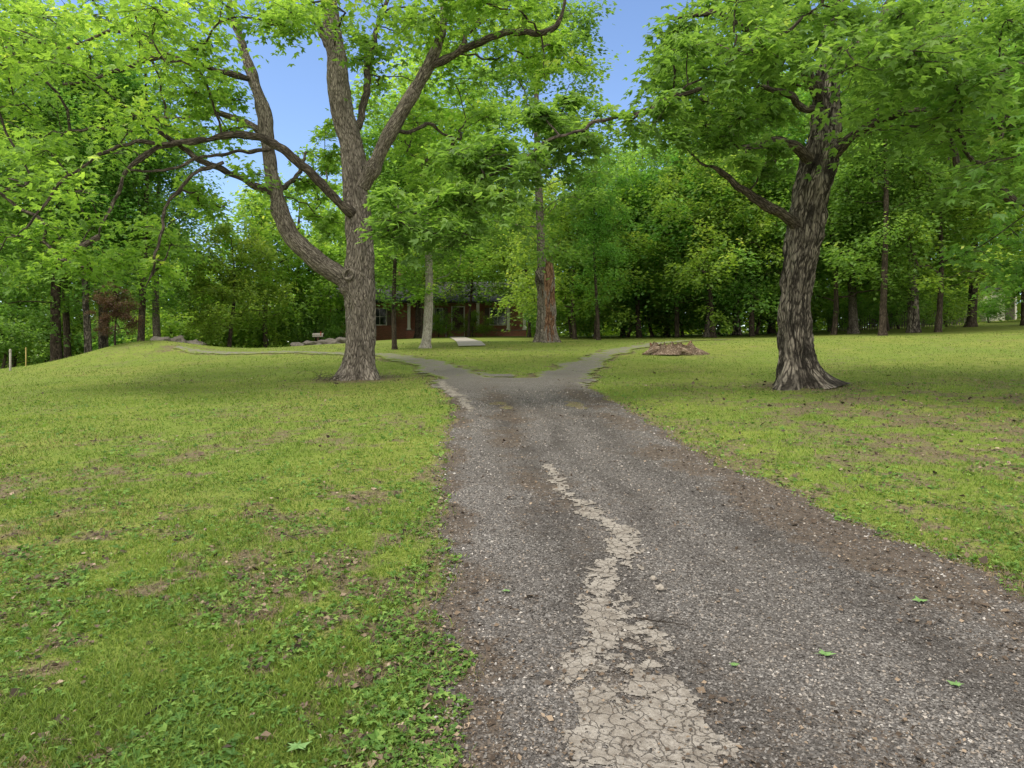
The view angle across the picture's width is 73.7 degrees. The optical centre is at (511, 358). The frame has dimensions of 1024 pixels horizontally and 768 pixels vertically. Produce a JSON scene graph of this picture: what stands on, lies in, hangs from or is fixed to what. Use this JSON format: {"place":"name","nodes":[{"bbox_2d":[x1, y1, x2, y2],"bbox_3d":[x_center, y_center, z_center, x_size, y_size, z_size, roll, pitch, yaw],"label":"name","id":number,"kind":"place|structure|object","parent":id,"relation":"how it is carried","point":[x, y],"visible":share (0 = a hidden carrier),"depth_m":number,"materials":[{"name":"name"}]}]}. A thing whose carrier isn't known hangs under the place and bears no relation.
{"place":"outdoors","nodes":[
{"label":"outdoors","id":0,"kind":"place"},
{"bbox_2d":[450,336,484,345],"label":"front path","id":1,"kind":"structure","parent":0,"point":[462,341],"depth_m":32.88,"materials":[{"name":"concrete"}]},
{"bbox_2d":[0,0,1020,352],"label":"sky","id":2,"kind":"structure","parent":0,"point":[297,97],"materials":[{"name":"blue"}]},
{"bbox_2d":[0,318,1023,767],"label":"ground","id":3,"kind":"structure","parent":0,"point":[628,368],"depth_m":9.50,"materials":[{"name":"green plant"}]},
{"bbox_2d":[0,314,49,368],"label":"shrub","id":4,"kind":"object","parent":3,"relation":"on","point":[11,342],"visible":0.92,"depth_m":44.19,"materials":[{"name":"green plant"}]},
{"bbox_2d":[0,81,81,367],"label":"tree","id":5,"kind":"object","parent":3,"relation":"on","point":[14,274],"depth_m":57.74,"materials":[{"name":"green plant"}]},
{"bbox_2d":[0,317,83,366],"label":"shrub","id":6,"kind":"object","parent":3,"relation":"on","point":[47,339],"visible":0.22,"depth_m":49.24,"materials":[{"name":"green plant"}]},
{"bbox_2d":[0,243,91,366],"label":"tree","id":7,"kind":"object","parent":3,"relation":"on","point":[6,312],"visible":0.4,"depth_m":47.55,"materials":[{"name":"green plant"}]},
{"bbox_2d":[0,0,99,319],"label":"tree","id":8,"kind":"object","parent":3,"relation":"on","point":[19,214],"visible":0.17,"depth_m":34.12,"materials":[{"name":"green plant"}]},
{"bbox_2d":[0,34,136,357],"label":"tree","id":9,"kind":"object","parent":3,"relation":"on","point":[66,330],"visible":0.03,"depth_m":38.73,"materials":[{"name":"green plant"}]},
{"bbox_2d":[23,317,116,365],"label":"shrub","id":10,"kind":"object","parent":3,"relation":"on","point":[81,330],"visible":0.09,"depth_m":50.74,"materials":[{"name":"green plant"}]},
{"bbox_2d":[15,0,172,352],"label":"tree","id":11,"kind":"object","parent":3,"relation":"on","point":[124,79],"visible":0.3,"depth_m":34.83,"materials":[{"name":"green plant"}]},
{"bbox_2d":[0,140,187,364],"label":"tree","id":12,"kind":"object","parent":3,"relation":"on","point":[80,316],"visible":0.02,"depth_m":52.78,"materials":[{"name":"green plant"}]},
{"bbox_2d":[0,0,195,361],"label":"tree","id":13,"kind":"object","parent":3,"relation":"on","point":[54,331],"visible":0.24,"depth_m":35.22,"materials":[{"name":"green plant"}]},
{"bbox_2d":[18,13,193,348],"bbox_3d":[-23.785,-9.703,40.412,9.338,20.925,9.902,0,0,41],"label":"tree","id":14,"kind":"object","parent":3,"relation":"on","point":[103,342],"visible":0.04,"depth_m":39.73,"materials":[{"name":"green plant"}]},
{"bbox_2d":[72,314,148,352],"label":"shrub","id":15,"kind":"object","parent":3,"relation":"on","point":[110,340],"visible":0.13,"depth_m":48.89,"materials":[{"name":"green plant"}]},
{"bbox_2d":[83,281,147,344],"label":"tree","id":16,"kind":"object","parent":3,"relation":"on","point":[115,312],"visible":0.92,"depth_m":30.85,"materials":[{"name":"red plant"}]},
{"bbox_2d":[58,1,230,340],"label":"tree","id":17,"kind":"object","parent":3,"relation":"on","point":[141,300],"visible":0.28,"depth_m":37.01,"materials":[{"name":"green plant"}]},
{"bbox_2d":[76,62,235,336],"bbox_3d":[-21.984,-9.029,41.983,9.540,19.259,8.222,0,0,-39],"label":"tree","id":18,"kind":"object","parent":3,"relation":"on","point":[156,328],"visible":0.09,"depth_m":41.86,"materials":[{"name":"green plant"}]},
{"bbox_2d":[150,336,170,340],"bbox_3d":[-16.948,-0.844,32.941,1.095,0.480,0.755,0,0,0],"label":"boulder","id":19,"kind":"object","parent":3,"relation":"on","point":[154,338],"visible":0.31,"depth_m":32.72,"materials":[{"name":"stone"}]},
{"bbox_2d":[118,310,223,346],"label":"shrub","id":20,"kind":"object","parent":3,"relation":"on","point":[164,331],"visible":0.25,"depth_m":47.25,"materials":[{"name":"green plant"}]},
{"bbox_2d":[171,335,186,342],"bbox_3d":[-16.384,-0.818,33.405,0.976,0.654,0.756,0,0,0],"label":"boulder","id":21,"kind":"object","parent":3,"relation":"on","point":[180,338],"visible":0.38,"depth_m":33.25,"materials":[{"name":"stone"}]},
{"bbox_2d":[119,237,262,346],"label":"tree","id":22,"kind":"object","parent":3,"relation":"on","point":[173,312],"visible":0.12,"depth_m":51.28,"materials":[{"name":"green plant"}]},
{"bbox_2d":[187,339,206,344],"bbox_3d":[-15.815,-0.704,33.812,1.292,0.507,0.871,0,0,0],"label":"boulder","id":23,"kind":"object","parent":3,"relation":"on","point":[196,341],"visible":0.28,"depth_m":33.59,"materials":[{"name":"stone"}]},
{"bbox_2d":[164,306,259,347],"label":"shrub","id":24,"kind":"object","parent":3,"relation":"on","point":[238,337],"visible":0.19,"depth_m":49.25,"materials":[{"name":"green plant"}]},
{"bbox_2d":[162,221,299,347],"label":"tree","id":25,"kind":"object","parent":3,"relation":"on","point":[233,294],"visible":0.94,"depth_m":43.28,"materials":[{"name":"green plant"}]},
{"bbox_2d":[214,305,293,347],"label":"shrub","id":26,"kind":"object","parent":3,"relation":"on","point":[277,343],"visible":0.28,"depth_m":50.62,"materials":[{"name":"green plant"}]},
{"bbox_2d":[189,180,344,347],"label":"tree","id":27,"kind":"object","parent":3,"relation":"on","point":[269,232],"visible":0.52,"depth_m":49.18,"materials":[{"name":"green plant"}]},
{"bbox_2d":[243,304,331,347],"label":"shrub","id":28,"kind":"object","parent":3,"relation":"on","point":[277,309],"visible":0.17,"depth_m":52.59,"materials":[{"name":"green plant"}]},
{"bbox_2d":[287,739,311,751],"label":"fallen leaf","id":29,"kind":"object","parent":3,"relation":"on","point":[298,745],"visible":1,"depth_m":2.64,"materials":[{"name":"plant"}]},
{"bbox_2d":[0,0,607,380],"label":"forked tree","id":30,"kind":"object","parent":3,"relation":"on","point":[353,280],"visible":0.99,"depth_m":16.83,"materials":[{"name":"green plant"}]},
{"bbox_2d":[203,169,407,340],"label":"tree","id":31,"kind":"object","parent":3,"relation":"on","point":[337,300],"visible":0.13,"depth_m":53.33,"materials":[{"name":"green plant"}]},
{"bbox_2d":[303,340,320,344],"bbox_3d":[-11.127,-0.850,37.982,1.121,0.340,0.896,0,0,-14],"label":"boulder","id":32,"kind":"object","parent":3,"relation":"on","point":[307,342],"visible":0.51,"depth_m":37.69,"materials":[{"name":"stone"}]},
{"bbox_2d":[280,307,345,342],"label":"shrub","id":33,"kind":"object","parent":3,"relation":"on","point":[311,328],"visible":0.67,"depth_m":51.42,"materials":[{"name":"green plant"}]},
{"bbox_2d":[318,338,341,343],"bbox_3d":[-10.347,-0.942,38.971,1.287,0.475,0.933,0,0,20],"label":"boulder","id":34,"kind":"object","parent":3,"relation":"on","point":[329,341],"visible":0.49,"depth_m":38.71,"materials":[{"name":"stone"}]},
{"bbox_2d":[312,371,358,380],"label":"weeds","id":35,"kind":"object","parent":3,"relation":"on","point":[329,379],"visible":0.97,"depth_m":17.59,"materials":[{"name":"green plant"}]},
{"bbox_2d":[280,183,463,311],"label":"tree","id":36,"kind":"object","parent":3,"relation":"on","point":[338,257],"visible":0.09,"depth_m":51.75,"materials":[{"name":"green plant"}]},
{"bbox_2d":[334,94,442,349],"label":"tree","id":37,"kind":"object","parent":3,"relation":"on","point":[383,177],"visible":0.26,"depth_m":28.74,"materials":[{"name":"green plant"}]},
{"bbox_2d":[309,24,525,347],"bbox_3d":[-3.828,-7.212,29.110,8.618,13.813,9.518,0,0,-26],"label":"tree","id":38,"kind":"object","parent":3,"relation":"on","point":[429,292],"visible":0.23,"depth_m":29.25,"materials":[{"name":"green plant"}]},
{"bbox_2d":[370,55,464,337],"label":"tree","id":39,"kind":"object","parent":3,"relation":"on","point":[417,322],"visible":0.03,"depth_m":56.79,"materials":[{"name":"green plant"}]},
{"bbox_2d":[318,268,530,340],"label":"brick house","id":40,"kind":"structure","parent":3,"relation":"on","point":[405,325],"depth_m":61.97,"materials":[{"name":"red brick"}]},
{"bbox_2d":[376,308,391,324],"bbox_3d":[-12.000,-3.809,61.969,2.140,1.600,0.057,0,0,0],"label":"window","id":41,"kind":"structure","parent":40,"relation":"in","point":[383,316],"depth_m":61.97,"materials":[{"name":"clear glass"}]},
{"bbox_2d":[435,308,447,324],"bbox_3d":[-6.900,-3.809,61.969,2.140,1.600,0.057,0,0,0],"label":"window","id":42,"kind":"structure","parent":40,"relation":"in","point":[436,309],"depth_m":61.96,"materials":[{"name":"clear glass"}]},
{"bbox_2d":[451,306,464,329],"bbox_3d":[-4.900,-3.654,61.963,1.240,2.230,0.066,0,0,0],"label":"door","id":43,"kind":"structure","parent":40,"relation":"in","point":[461,310],"depth_m":61.93,"materials":[{"name":"metal"}]},
{"bbox_2d":[485,308,510,324],"bbox_3d":[-1.300,-3.809,61.969,2.340,1.600,0.057,0,0,0],"label":"window","id":44,"kind":"structure","parent":40,"relation":"in","point":[498,320],"depth_m":61.97,"materials":[{"name":"clear glass"}]},
{"bbox_2d":[419,310,459,336],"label":"bush","id":45,"kind":"object","parent":3,"relation":"on","point":[437,321],"visible":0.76,"depth_m":57.29,"materials":[{"name":"green plant"}]},
{"bbox_2d":[374,192,509,337],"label":"tree","id":46,"kind":"object","parent":3,"relation":"on","point":[437,300],"visible":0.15,"depth_m":53.28,"materials":[{"name":"green plant"}]},
{"bbox_2d":[391,213,532,336],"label":"tree","id":47,"kind":"object","parent":3,"relation":"on","point":[494,265],"visible":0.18,"depth_m":54.95,"materials":[{"name":"green plant"}]},
{"bbox_2d":[403,133,532,325],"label":"tree","id":48,"kind":"object","parent":3,"relation":"on","point":[471,257],"depth_m":76.12,"materials":[{"name":"green plant"}]},
{"bbox_2d":[453,310,496,336],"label":"bush","id":49,"kind":"object","parent":3,"relation":"on","point":[481,326],"visible":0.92,"depth_m":57.38,"materials":[{"name":"green plant"}]},
{"bbox_2d":[448,173,573,336],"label":"tree","id":50,"kind":"object","parent":3,"relation":"on","point":[501,254],"visible":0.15,"depth_m":50.20,"materials":[{"name":"green plant"}]},
{"bbox_2d":[0,382,1023,767],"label":"clover leaves","id":51,"kind":"object","parent":3,"relation":"on","point":[376,734],"visible":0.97,"depth_m":3.82,"materials":[{"name":"green plant"}]},
{"bbox_2d":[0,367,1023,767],"bbox_3d":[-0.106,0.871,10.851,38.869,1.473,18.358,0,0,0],"label":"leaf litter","id":52,"kind":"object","parent":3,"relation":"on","point":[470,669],"visible":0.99,"depth_m":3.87,"materials":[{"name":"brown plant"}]},
{"bbox_2d":[0,137,1023,368],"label":"distant woods","id":53,"kind":"object","parent":3,"relation":"on","point":[608,332],"visible":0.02,"depth_m":76.46,"materials":[{"name":"green plant"}]},
{"bbox_2d":[441,0,630,297],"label":"tree","id":54,"kind":"object","parent":3,"relation":"on","point":[542,252],"visible":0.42,"depth_m":33.97,"materials":[{"name":"green plant"}]},
{"bbox_2d":[532,257,560,342],"bbox_3d":[1.655,-2.917,32.975,1.368,4.343,1.233,0,0,-41],"label":"hollow trunk","id":55,"kind":"object","parent":3,"relation":"on","point":[546,330],"visible":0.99,"depth_m":32.68,"materials":[{"name":"brown plant"}]},
{"bbox_2d":[522,304,571,335],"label":"shrub","id":56,"kind":"object","parent":3,"relation":"on","point":[534,328],"visible":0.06,"depth_m":57.10,"materials":[{"name":"green plant"}]},
{"bbox_2d":[511,278,616,337],"bbox_3d":[3.852,-3.378,47.711,7.130,5.270,6.471,0,0,-13],"label":"shrub","id":57,"kind":"object","parent":3,"relation":"on","point":[560,316],"visible":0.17,"depth_m":47.24,"materials":[{"name":"green plant"}]},
{"bbox_2d":[490,166,664,338],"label":"tree","id":58,"kind":"object","parent":3,"relation":"on","point":[531,298],"visible":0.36,"depth_m":40.68,"materials":[{"name":"green plant"}]},
{"bbox_2d":[512,161,668,338],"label":"tree","id":59,"kind":"object","parent":3,"relation":"on","point":[636,172],"visible":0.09,"depth_m":42.22,"materials":[{"name":"green plant"}]},
{"bbox_2d":[564,148,638,339],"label":"tree","id":60,"kind":"object","parent":3,"relation":"on","point":[592,224],"visible":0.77,"depth_m":37.50,"materials":[{"name":"green plant"}]},
{"bbox_2d":[556,282,648,337],"bbox_3d":[6.368,-3.606,50.419,7.549,5.580,6.851,0,0,-34],"label":"shrub","id":61,"kind":"object","parent":3,"relation":"on","point":[565,322],"visible":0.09,"depth_m":49.03,"materials":[{"name":"green plant"}]},
{"bbox_2d":[560,139,653,335],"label":"tree","id":62,"kind":"object","parent":3,"relation":"on","point":[623,331],"depth_m":53.81,"materials":[{"name":"green plant"}]},
{"bbox_2d":[576,280,666,336],"bbox_3d":[8.727,-3.727,49.651,7.232,5.890,7.969,0,0,-22],"label":"shrub","id":63,"kind":"object","parent":3,"relation":"on","point":[627,333],"visible":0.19,"depth_m":48.15,"materials":[{"name":"green plant"}]},
{"bbox_2d":[545,136,746,336],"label":"tree","id":64,"kind":"object","parent":3,"relation":"on","point":[627,158],"visible":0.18,"depth_m":43.42,"materials":[{"name":"green plant"}]},
{"bbox_2d":[608,283,700,336],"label":"shrub","id":65,"kind":"object","parent":3,"relation":"on","point":[663,321],"visible":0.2,"depth_m":48.55,"materials":[{"name":"green plant"}]},
{"bbox_2d":[606,124,744,336],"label":"tree","id":66,"kind":"object","parent":3,"relation":"on","point":[665,334],"visible":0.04,"depth_m":49.58,"materials":[{"name":"green plant"}]},
{"bbox_2d":[642,341,709,354],"bbox_3d":[6.207,-0.405,25.927,2.549,0.549,2.132,0,0,14],"label":"pile of dead leaves","id":67,"kind":"object","parent":3,"relation":"on","point":[672,348],"visible":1,"depth_m":25.30,"materials":[{"name":"brown plant"}]},
{"bbox_2d":[642,290,726,335],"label":"shrub","id":68,"kind":"object","parent":3,"relation":"on","point":[693,325],"visible":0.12,"depth_m":48.39,"materials":[{"name":"green plant"}]},
{"bbox_2d":[592,146,779,337],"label":"tree","id":69,"kind":"object","parent":3,"relation":"on","point":[676,317],"visible":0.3,"depth_m":41.26,"materials":[{"name":"green plant"}]},
{"bbox_2d":[354,0,1023,390],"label":"maple tree","id":70,"kind":"object","parent":3,"relation":"on","point":[774,38],"visible":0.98,"depth_m":12.68,"materials":[{"name":"green plant"}]},
{"bbox_2d":[642,32,779,336],"bbox_3d":[12.095,-11.178,42.675,8.164,20.052,9.017,0,0,-9],"label":"tree","id":71,"kind":"object","parent":3,"relation":"on","point":[706,333],"visible":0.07,"depth_m":42.37,"materials":[{"name":"green plant"}]},
{"bbox_2d":[621,146,817,337],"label":"tree","id":72,"kind":"object","parent":3,"relation":"on","point":[687,271],"visible":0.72,"depth_m":38.99,"materials":[{"name":"green plant"}]},
{"bbox_2d":[668,275,774,336],"bbox_3d":[15.545,-3.873,50.095,7.969,5.890,7.232,0,0,15],"label":"shrub","id":73,"kind":"object","parent":3,"relation":"on","point":[745,320],"visible":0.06,"depth_m":48.97,"materials":[{"name":"green plant"}]},
{"bbox_2d":[634,71,830,336],"bbox_3d":[15.400,-10.591,47.355,14.116,21.750,14.747,0,0,-33],"label":"tree","id":74,"kind":"object","parent":3,"relation":"on","point":[737,331],"visible":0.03,"depth_m":44.92,"materials":[{"name":"green plant"}]},
{"bbox_2d":[700,271,779,334],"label":"shrub","id":75,"kind":"object","parent":3,"relation":"on","point":[758,328],"visible":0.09,"depth_m":49.83,"materials":[{"name":"green plant"}]},
{"bbox_2d":[634,127,859,335],"bbox_3d":[14.783,-7.595,42.665,13.208,12.960,13.060,0,0,-39],"label":"tree","id":76,"kind":"object","parent":3,"relation":"on","point":[752,314],"visible":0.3,"depth_m":39.83,"materials":[{"name":"green plant"}]},
{"bbox_2d":[713,69,829,333],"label":"tree","id":77,"kind":"object","parent":3,"relation":"on","point":[770,328],"visible":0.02,"depth_m":51.69,"materials":[{"name":"green plant"}]},
{"bbox_2d":[742,274,840,331],"bbox_3d":[20.403,-4.223,51.626,8.388,6.200,7.613,0,0,-18],"label":"shrub","id":78,"kind":"object","parent":3,"relation":"on","point":[814,318],"visible":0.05,"depth_m":50.05,"materials":[{"name":"green plant"}]},
{"bbox_2d":[748,76,890,329],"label":"tree","id":79,"kind":"object","parent":3,"relation":"on","point":[816,324],"depth_m":59.49,"materials":[{"name":"green plant"}]},
{"bbox_2d":[811,272,879,329],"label":"shrub","id":80,"kind":"object","parent":3,"relation":"on","point":[821,319],"visible":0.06,"depth_m":53.22,"materials":[{"name":"green plant"}]},
{"bbox_2d":[818,291,878,331],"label":"shrub","id":81,"kind":"object","parent":3,"relation":"on","point":[842,304],"visible":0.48,"depth_m":49.65,"materials":[{"name":"green plant"}]},
{"bbox_2d":[736,138,961,334],"bbox_3d":[19.191,-7.359,39.462,12.516,12.420,12.658,0,0,20],"label":"tree","id":82,"kind":"object","parent":3,"relation":"on","point":[836,259],"visible":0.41,"depth_m":37.60,"materials":[{"name":"green plant"}]},
{"bbox_2d":[759,2,944,333],"bbox_3d":[21.424,-11.779,42.995,12.208,20.816,12.631,0,0,17],"label":"tree","id":83,"kind":"object","parent":3,"relation":"on","point":[853,327],"visible":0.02,"depth_m":42.67,"materials":[{"name":"green plant"}]},
{"bbox_2d":[840,269,929,327],"bbox_3d":[31.506,-5.251,59.446,9.227,6.820,8.374,0,0,-43],"label":"shrub","id":84,"kind":"object","parent":3,"relation":"on","point":[877,304],"visible":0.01,"depth_m":59.17,"materials":[{"name":"green plant"}]},
{"bbox_2d":[828,0,953,335],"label":"tree","id":85,"kind":"object","parent":3,"relation":"on","point":[884,264],"visible":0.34,"depth_m":34.71,"materials":[{"name":"green plant"}]},
{"bbox_2d":[827,307,966,330],"bbox_3d":[29.685,-2.955,52.070,11.180,2.350,0.180,0,0,0],"label":"wooden fence","id":86,"kind":"object","parent":3,"relation":"on","point":[890,327],"visible":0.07,"depth_m":51.98,"materials":[{"name":"grey wood"}]},
{"bbox_2d":[870,286,935,328],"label":"shrub","id":87,"kind":"object","parent":3,"relation":"on","point":[896,314],"visible":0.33,"depth_m":49.20,"materials":[{"name":"green plant"}]},
{"bbox_2d":[811,146,997,330],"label":"tree","id":88,"kind":"object","parent":3,"relation":"on","point":[924,296],"visible":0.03,"depth_m":43.51,"materials":[{"name":"green plant"}]},
{"bbox_2d":[786,0,1023,332],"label":"tree","id":89,"kind":"object","parent":3,"relation":"on","point":[913,320],"visible":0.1,"depth_m":36.90,"materials":[{"name":"green plant"}]},
{"bbox_2d":[816,103,1023,331],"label":"tree","id":90,"kind":"object","parent":3,"relation":"on","point":[939,326],"visible":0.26,"depth_m":36.80,"materials":[{"name":"green plant"}]},
{"bbox_2d":[896,259,978,323],"bbox_3d":[34.911,-5.546,59.508,9.646,7.130,8.754,0,0,-27],"label":"shrub","id":91,"kind":"object","parent":3,"relation":"on","point":[944,293],"visible":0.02,"depth_m":57.79,"materials":[{"name":"green plant"}]},
{"bbox_2d":[857,152,1017,324],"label":"tree","id":92,"kind":"object","parent":3,"relation":"on","point":[947,250],"depth_m":62.43,"materials":[{"name":"green plant"}]},
{"bbox_2d":[920,288,983,326],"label":"shrub","id":93,"kind":"object","parent":3,"relation":"on","point":[958,301],"visible":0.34,"depth_m":49.43,"materials":[{"name":"green plant"}]},
{"bbox_2d":[894,0,1023,303],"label":"side tree","id":94,"kind":"object","parent":3,"relation":"on","point":[1013,242],"visible":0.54,"depth_m":13.95,"materials":[{"name":"green plant"}]},
{"bbox_2d":[919,266,1020,321],"bbox_3d":[38.891,-5.781,59.437,9.646,7.130,8.754,0,0,-39],"label":"shrub","id":95,"kind":"object","parent":3,"relation":"on","point":[979,293],"visible":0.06,"depth_m":57.77,"materials":[{"name":"green plant"}]},
{"bbox_2d":[932,7,1023,326],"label":"tree","id":96,"kind":"object","parent":3,"relation":"on","point":[971,321],"visible":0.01,"depth_m":45.72,"materials":[{"name":"green plant"}]},
{"bbox_2d":[963,278,1016,321],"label":"white building","id":97,"kind":"structure","parent":3,"relation":"on","point":[1014,310],"depth_m":58.00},
{"bbox_2d":[1005,297,1014,319],"bbox_3d":[42.289,-4.240,57.974,0.800,2.200,0.047,0,0,0],"label":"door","id":98,"kind":"structure","parent":97,"relation":"in","point":[1012,310],"depth_m":57.95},
{"bbox_2d":[961,16,1023,325],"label":"tree","id":99,"kind":"object","parent":3,"relation":"on","point":[1022,309],"visible":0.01,"depth_m":43.98,"materials":[{"name":"green plant"}]},
{"bbox_2d":[977,297,1014,322],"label":"shrub","id":100,"kind":"object","parent":3,"relation":"on","point":[995,308],"visible":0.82,"depth_m":53.53,"materials":[{"name":"green plant"}]},
{"bbox_2d":[977,245,1022,322],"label":"shrub","id":101,"kind":"object","parent":3,"relation":"on","point":[1017,293],"visible":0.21,"depth_m":53.47,"materials":[{"name":"green plant"}]},
{"bbox_2d":[174,339,1023,767],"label":"driveway","id":102,"kind":"structure","parent":0,"point":[462,381],"depth_m":4.21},
{"bbox_2d":[435,379,473,413],"bbox_3d":[-1.252,0.713,14.544,0.448,0.413,6.389,0,0,-12],"label":"exposed concrete","id":103,"kind":"object","parent":102,"relation":"on","point":[452,393],"visible":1,"depth_m":13.93,"materials":[{"name":"concrete"}]},
{"bbox_2d":[543,464,645,569],"bbox_3d":[0.656,1.290,6.113,0.393,0.217,3.230,0,0,-9],"label":"exposed concrete","id":104,"kind":"object","parent":102,"relation":"on","point":[627,540],"visible":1,"depth_m":5.36,"materials":[{"name":"grey concrete"}]},
{"bbox_2d":[555,554,739,767],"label":"exposed concrete","id":105,"kind":"object","parent":102,"relation":"on","point":[614,723],"visible":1,"depth_m":2.94,"materials":[{"name":"beige concrete"}]},
{"bbox_2d":[636,617,693,626],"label":"twig","id":106,"kind":"object","parent":102,"relation":"on","point":[660,621],"visible":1,"depth_m":3.72,"materials":[{"name":"wood"}]},
{"bbox_2d":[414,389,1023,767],"bbox_3d":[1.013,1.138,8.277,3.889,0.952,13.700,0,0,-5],"label":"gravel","id":107,"kind":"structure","parent":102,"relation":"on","point":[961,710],"depth_m":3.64,"materials":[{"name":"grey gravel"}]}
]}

